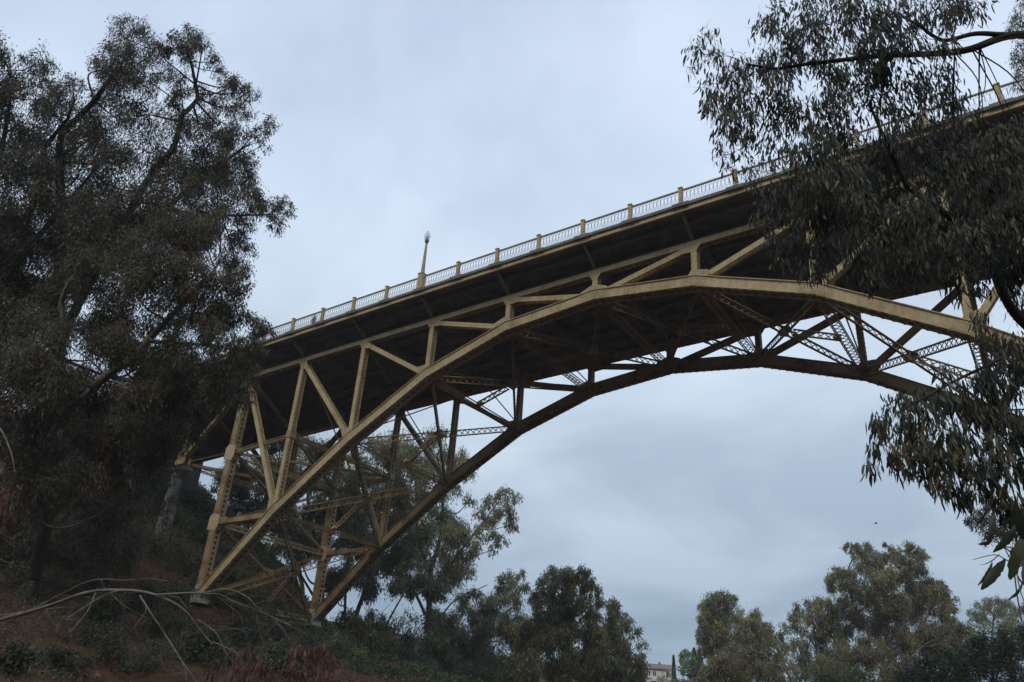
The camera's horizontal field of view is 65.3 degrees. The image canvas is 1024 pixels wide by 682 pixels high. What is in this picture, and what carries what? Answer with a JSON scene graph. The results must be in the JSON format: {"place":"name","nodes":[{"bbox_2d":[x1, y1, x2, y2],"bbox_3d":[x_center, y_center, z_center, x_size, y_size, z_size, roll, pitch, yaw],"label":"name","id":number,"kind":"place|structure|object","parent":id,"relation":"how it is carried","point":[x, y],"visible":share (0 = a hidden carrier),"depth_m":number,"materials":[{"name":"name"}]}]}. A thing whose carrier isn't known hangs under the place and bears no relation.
{"place":"outdoors","nodes":[
{"label":"outdoors","id":0,"kind":"place"},
{"bbox_2d":[0,480,574,681],"bbox_3d":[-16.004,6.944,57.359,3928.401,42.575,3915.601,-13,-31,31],"label":"ground","id":1,"kind":"structure","parent":0,"point":[148,569],"depth_m":52.18,"materials":[{"name":"red soil"}]},
{"bbox_2d":[0,428,18,532],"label":"bare tree","id":2,"kind":"object","parent":1,"relation":"on","point":[4,505],"visible":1,"depth_m":11.16,"materials":[{"name":"grey plant"}]},
{"bbox_2d":[0,636,39,675],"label":"bush","id":3,"kind":"object","parent":1,"relation":"on","point":[15,655],"visible":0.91,"depth_m":17.97,"materials":[{"name":"green plant"}]},
{"bbox_2d":[0,530,53,565],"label":"bush","id":4,"kind":"object","parent":1,"relation":"on","point":[17,557],"visible":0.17,"depth_m":52.92,"materials":[{"name":"green plant"}]},
{"bbox_2d":[0,633,78,681],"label":"grass","id":5,"kind":"structure","parent":1,"relation":"on","point":[38,640],"depth_m":28.32,"materials":[{"name":"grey plant"}]},
{"bbox_2d":[0,554,89,603],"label":"bush","id":6,"kind":"object","parent":1,"relation":"on","point":[19,575],"visible":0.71,"depth_m":47.86,"materials":[{"name":"green plant"}]},
{"bbox_2d":[0,30,107,430],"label":"eucalyptus tree","id":7,"kind":"object","parent":1,"relation":"on","point":[22,239],"visible":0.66,"depth_m":41.01,"materials":[{"name":"green plant"}]},
{"bbox_2d":[37,643,99,673],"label":"bush","id":8,"kind":"object","parent":1,"relation":"on","point":[56,655],"visible":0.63,"depth_m":31.28,"materials":[{"name":"green plant"}]},
{"bbox_2d":[53,558,122,597],"bbox_3d":[-28.738,16.541,54.563,4.386,3.716,4.453,-13,-31,31],"label":"bush","id":9,"kind":"object","parent":1,"relation":"on","point":[99,584],"visible":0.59,"depth_m":54.23,"materials":[{"name":"green plant"}]},
{"bbox_2d":[0,391,194,587],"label":"eucalyptus tree","id":10,"kind":"object","parent":1,"relation":"on","point":[99,540],"visible":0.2,"depth_m":50.21,"materials":[{"name":"green plant"}]},
{"bbox_2d":[71,614,130,656],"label":"bush","id":11,"kind":"object","parent":1,"relation":"on","point":[88,634],"visible":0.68,"depth_m":34.51,"materials":[{"name":"green plant"}]},
{"bbox_2d":[79,584,128,626],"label":"bush","id":12,"kind":"object","parent":1,"relation":"on","point":[102,607],"visible":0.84,"depth_m":40.82,"materials":[{"name":"green plant"}]},
{"bbox_2d":[62,420,202,491],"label":"concrete abutment","id":13,"kind":"object","parent":1,"relation":"on","point":[191,481],"depth_m":93.01,"materials":[{"name":"grey concrete"}]},
{"bbox_2d":[87,78,1023,626],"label":"arch bridge","id":14,"kind":"structure","parent":13,"relation":"on","point":[671,280],"depth_m":61.01,"materials":[{"name":"paint"}]},
{"bbox_2d":[421,232,430,272],"bbox_3d":[-6.737,-6.919,62.091,0.500,3.970,0.487,-13,-31,31],"label":"street lamp","id":15,"kind":"object","parent":14,"relation":"on","point":[427,236],"visible":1,"depth_m":62.08,"materials":[{"name":"metal"}]},
{"bbox_2d":[84,628,188,679],"bbox_3d":[-16.030,13.548,34.340,4.441,2.310,3.179,7,-27,-6],"label":"bush","id":16,"kind":"object","parent":1,"relation":"on","point":[122,660],"visible":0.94,"depth_m":33.93,"materials":[{"name":"green plant"}]},
{"bbox_2d":[0,182,278,533],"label":"eucalyptus tree","id":17,"kind":"object","parent":1,"relation":"on","point":[163,380],"visible":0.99,"depth_m":35.03,"materials":[{"name":"green plant"}]},
{"bbox_2d":[120,577,166,615],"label":"bush","id":18,"kind":"object","parent":1,"relation":"on","point":[137,602],"visible":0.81,"depth_m":55.50,"materials":[{"name":"green plant"}]},
{"bbox_2d":[11,12,297,604],"bbox_3d":[-22.170,-2.507,42.000,23.422,29.505,10.709,-20,-35,39],"label":"eucalyptus tree","id":19,"kind":"object","parent":1,"relation":"on","point":[194,174],"visible":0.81,"depth_m":40.08,"materials":[{"name":"green plant"}]},
{"bbox_2d":[131,513,200,559],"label":"bush","id":20,"kind":"object","parent":1,"relation":"on","point":[170,536],"visible":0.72,"depth_m":67.76,"materials":[{"name":"green plant"}]},
{"bbox_2d":[0,565,346,681],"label":"bare tree","id":21,"kind":"object","parent":1,"relation":"on","point":[307,653],"visible":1,"depth_m":7.37,"materials":[{"name":"grey plant"}]},
{"bbox_2d":[154,465,192,542],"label":"concrete pier","id":22,"kind":"structure","parent":1,"relation":"on","point":[178,483],"depth_m":71.18,"materials":[{"name":"grey concrete"}]},
{"bbox_2d":[144,569,205,611],"bbox_3d":[-26.327,19.137,61.001,4.871,3.731,4.877,-13,-31,31],"label":"bush","id":23,"kind":"object","parent":1,"relation":"on","point":[174,587],"visible":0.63,"depth_m":60.83,"materials":[{"name":"green plant"}]},
{"bbox_2d":[155,503,201,535],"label":"bush","id":24,"kind":"object","parent":1,"relation":"on","point":[177,517],"visible":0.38,"depth_m":74.81,"materials":[{"name":"green plant"}]},
{"bbox_2d":[141,597,219,645],"bbox_3d":[-21.750,18.683,51.735,4.384,3.523,5.138,-13,-31,31],"label":"bush","id":25,"kind":"object","parent":1,"relation":"on","point":[174,624],"visible":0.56,"depth_m":50.84,"materials":[{"name":"green plant"}]},
{"bbox_2d":[149,537,227,575],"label":"bush","id":26,"kind":"object","parent":1,"relation":"on","point":[185,564],"visible":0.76,"depth_m":66.70,"materials":[{"name":"green plant"}]},
{"bbox_2d":[160,623,237,666],"bbox_3d":[-14.634,14.703,37.887,3.426,2.531,3.273,2,-27,5],"label":"bush","id":27,"kind":"object","parent":1,"relation":"on","point":[206,649],"visible":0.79,"depth_m":37.56,"materials":[{"name":"green plant"}]},
{"bbox_2d":[0,517,398,681],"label":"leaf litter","id":28,"kind":"object","parent":1,"relation":"on","point":[110,628],"visible":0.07,"depth_m":35.69,"materials":[{"name":"brown plant"}]},
{"bbox_2d":[181,570,233,605],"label":"bush","id":29,"kind":"object","parent":1,"relation":"on","point":[192,582],"visible":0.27,"depth_m":64.10,"materials":[{"name":"green plant"}]},
{"bbox_2d":[190,513,235,551],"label":"bush","id":30,"kind":"object","parent":1,"relation":"on","point":[204,534],"visible":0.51,"depth_m":75.07,"materials":[{"name":"green plant"}]},
{"bbox_2d":[184,549,245,584],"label":"bush","id":31,"kind":"object","parent":1,"relation":"on","point":[219,562],"visible":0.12,"depth_m":70.25,"materials":[{"name":"green plant"}]},
{"bbox_2d":[0,514,458,681],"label":"undergrowth","id":32,"kind":"object","parent":1,"relation":"on","point":[63,612],"visible":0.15,"depth_m":38.54,"materials":[{"name":"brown plant"}]},
{"bbox_2d":[225,505,245,533],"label":"concrete pier","id":33,"kind":"structure","parent":1,"relation":"on","point":[233,510],"depth_m":84.11,"materials":[{"name":"grey concrete"}]},
{"bbox_2d":[215,611,273,649],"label":"bush","id":34,"kind":"object","parent":1,"relation":"on","point":[241,636],"visible":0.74,"depth_m":54.63,"materials":[{"name":"green plant"}]},
{"bbox_2d":[226,580,277,618],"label":"bush","id":35,"kind":"object","parent":1,"relation":"on","point":[257,599],"visible":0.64,"depth_m":64.67,"materials":[{"name":"green plant"}]},
{"bbox_2d":[206,433,355,600],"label":"eucalyptus tree","id":36,"kind":"object","parent":1,"relation":"on","point":[255,503],"visible":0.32,"depth_m":88.58,"materials":[{"name":"green plant"}]},
{"bbox_2d":[253,628,310,677],"bbox_3d":[-10.660,14.348,36.591,3.538,2.337,2.180,-13,-31,31],"label":"bush","id":37,"kind":"object","parent":1,"relation":"on","point":[282,649],"visible":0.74,"depth_m":36.15,"materials":[{"name":"green plant"}]},
{"bbox_2d":[247,597,317,645],"bbox_3d":[-17.453,21.039,58.663,5.405,4.284,6.447,-13,-31,31],"label":"bush","id":38,"kind":"object","parent":1,"relation":"on","point":[271,626],"visible":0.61,"depth_m":59.07,"materials":[{"name":"green plant"}]},
{"bbox_2d":[136,478,491,681],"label":"ground cover","id":39,"kind":"object","parent":1,"relation":"on","point":[270,561],"visible":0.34,"depth_m":74.20,"materials":[{"name":"green plant"}]},
{"bbox_2d":[291,623,354,670],"bbox_3d":[-13.195,21.011,53.940,5.803,3.630,3.602,-13,-31,31],"label":"bush","id":40,"kind":"object","parent":1,"relation":"on","point":[335,650],"visible":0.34,"depth_m":53.55,"materials":[{"name":"green plant"}]},
{"bbox_2d":[320,623,381,660],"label":"bush","id":41,"kind":"object","parent":1,"relation":"on","point":[334,634],"visible":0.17,"depth_m":65.14,"materials":[{"name":"green plant"}]},
{"bbox_2d":[322,426,435,632],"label":"eucalyptus tree","id":42,"kind":"object","parent":1,"relation":"on","point":[388,562],"visible":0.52,"depth_m":87.84,"materials":[{"name":"green plant"}]},
{"bbox_2d":[328,573,543,681],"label":"eucalyptus tree","id":43,"kind":"object","parent":1,"relation":"on","point":[378,634],"visible":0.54,"depth_m":84.54,"materials":[{"name":"green plant"}]},
{"bbox_2d":[378,422,523,652],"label":"eucalyptus tree","id":44,"kind":"object","parent":1,"relation":"on","point":[456,538],"visible":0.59,"depth_m":93.04,"materials":[{"name":"green plant"}]},
{"bbox_2d":[378,569,531,675],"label":"eucalyptus tree","id":45,"kind":"object","parent":1,"relation":"on","point":[482,624],"visible":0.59,"depth_m":88.82,"materials":[{"name":"green plant"}]},
{"bbox_2d":[424,657,517,681],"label":"bush","id":46,"kind":"object","parent":1,"relation":"on","point":[492,676],"visible":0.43,"depth_m":82.61,"materials":[{"name":"green plant"}]},
{"bbox_2d":[503,611,651,681],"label":"eucalyptus tree","id":47,"kind":"object","parent":1,"relation":"on","point":[592,660],"visible":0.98,"depth_m":76.63,"materials":[{"name":"green plant"}]},
{"bbox_2d":[524,562,650,681],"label":"eucalyptus tree","id":48,"kind":"object","parent":1,"relation":"on","point":[567,579],"visible":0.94,"depth_m":79.92,"materials":[{"name":"green plant"}]},
{"bbox_2d":[656,667,676,681],"bbox_3d":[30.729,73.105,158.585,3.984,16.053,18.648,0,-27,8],"label":"bush","id":49,"kind":"object","parent":1,"relation":"on","point":[664,676],"visible":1,"depth_m":162.12,"materials":[{"name":"green plant"}]},
{"bbox_2d":[671,655,676,680],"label":"cypress tree","id":50,"kind":"object","parent":1,"relation":"on","point":[674,674],"visible":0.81,"depth_m":178.67,"materials":[{"name":"green plant"}]},
{"bbox_2d":[670,677,695,681],"bbox_3d":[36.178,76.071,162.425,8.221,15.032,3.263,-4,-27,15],"label":"hedge","id":51,"kind":"object","parent":1,"relation":"on","point":[678,680],"visible":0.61,"depth_m":165.04,"materials":[{"name":"green plant"}]},
{"bbox_2d":[677,648,697,680],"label":"garden tree","id":52,"kind":"object","parent":1,"relation":"on","point":[683,662],"visible":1,"depth_m":175.53,"materials":[{"name":"green plant"}]},
{"bbox_2d":[686,674,699,680],"bbox_3d":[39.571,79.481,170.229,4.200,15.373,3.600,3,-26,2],"label":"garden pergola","id":53,"kind":"object","parent":1,"relation":"on","point":[693,675],"visible":0.41,"depth_m":172.20,"materials":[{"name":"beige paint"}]},
{"bbox_2d":[689,647,699,677],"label":"garden tree","id":54,"kind":"object","parent":1,"relation":"on","point":[694,653],"visible":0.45,"depth_m":176.49,"materials":[{"name":"green plant"}]},
{"bbox_2d":[697,649,703,673],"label":"garden tree","id":55,"kind":"object","parent":1,"relation":"on","point":[699,661],"visible":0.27,"depth_m":176.53,"materials":[{"name":"green plant"}]},
{"bbox_2d":[694,587,747,661],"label":"eucalyptus tree","id":56,"kind":"object","parent":1,"relation":"on","point":[714,625],"visible":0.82,"depth_m":102.90,"materials":[{"name":"green plant"}]},
{"bbox_2d":[690,638,813,681],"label":"eucalyptus tree","id":57,"kind":"object","parent":1,"relation":"on","point":[748,665],"visible":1,"depth_m":84.17,"materials":[{"name":"green plant"}]},
{"bbox_2d":[726,606,797,681],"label":"eucalyptus tree","id":58,"kind":"object","parent":1,"relation":"on","point":[765,640],"visible":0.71,"depth_m":102.66,"materials":[{"name":"green plant"}]},
{"bbox_2d":[781,593,876,681],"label":"eucalyptus tree","id":59,"kind":"object","parent":1,"relation":"on","point":[825,627],"visible":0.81,"depth_m":95.46,"materials":[{"name":"green plant"}]},
{"bbox_2d":[790,654,882,681],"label":"bush","id":60,"kind":"object","parent":1,"relation":"on","point":[818,675],"visible":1,"depth_m":69.24,"materials":[{"name":"green plant"}]},
{"bbox_2d":[681,0,1023,538],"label":"eucalyptus tree","id":61,"kind":"object","parent":1,"relation":"on","point":[1007,193],"visible":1,"depth_m":12.27,"materials":[{"name":"green plant"}]},
{"bbox_2d":[972,500,1023,621],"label":"leafy branch","id":62,"kind":"object","parent":61,"relation":"attached to","point":[993,573],"visible":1,"depth_m":3.41,"materials":[{"name":"green plant"}]},
{"bbox_2d":[822,540,962,663],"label":"eucalyptus tree","id":63,"kind":"object","parent":1,"relation":"on","point":[909,604],"visible":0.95,"depth_m":95.08,"materials":[{"name":"green plant"}]},
{"bbox_2d":[848,615,972,681],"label":"eucalyptus tree","id":64,"kind":"object","parent":1,"relation":"on","point":[925,637],"visible":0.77,"depth_m":91.56,"materials":[{"name":"green plant"}]},
{"bbox_2d":[887,647,974,681],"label":"bush","id":65,"kind":"object","parent":1,"relation":"on","point":[916,674],"visible":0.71,"depth_m":60.82,"materials":[{"name":"green plant"}]},
{"bbox_2d":[932,619,1023,681],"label":"bush","id":66,"kind":"object","parent":1,"relation":"on","point":[1007,657],"visible":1,"depth_m":56.07,"materials":[{"name":"green plant"}]},
{"bbox_2d":[963,496,1023,584],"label":"eucalyptus tree","id":67,"kind":"object","parent":1,"relation":"on","point":[975,518],"visible":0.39,"depth_m":48.28,"materials":[{"name":"green plant"}]},
{"bbox_2d":[963,611,1023,667],"bbox_3d":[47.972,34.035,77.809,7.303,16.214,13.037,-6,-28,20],"label":"bush","id":68,"kind":"object","parent":1,"relation":"on","point":[1008,622],"visible":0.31,"depth_m":83.23,"materials":[{"name":"green plant"}]},
{"bbox_2d":[964,595,1023,637],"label":"eucalyptus tree","id":69,"kind":"object","parent":1,"relation":"on","point":[1001,608],"visible":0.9,"depth_m":127.64,"materials":[{"name":"green plant"}]},
{"bbox_2d":[1003,0,1023,125],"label":"eucalyptus tree","id":70,"kind":"object","parent":1,"relation":"on","point":[1019,59],"visible":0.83,"depth_m":42.80,"materials":[{"name":"green plant"}]},
{"bbox_2d":[0,0,1023,681],"label":"sky","id":71,"kind":"structure","parent":0,"point":[480,127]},
{"bbox_2d":[633,662,671,681],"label":"house","id":72,"kind":"structure","parent":0,"point":[659,668],"depth_m":189.63,"materials":[{"name":"beige paint"}]}
]}

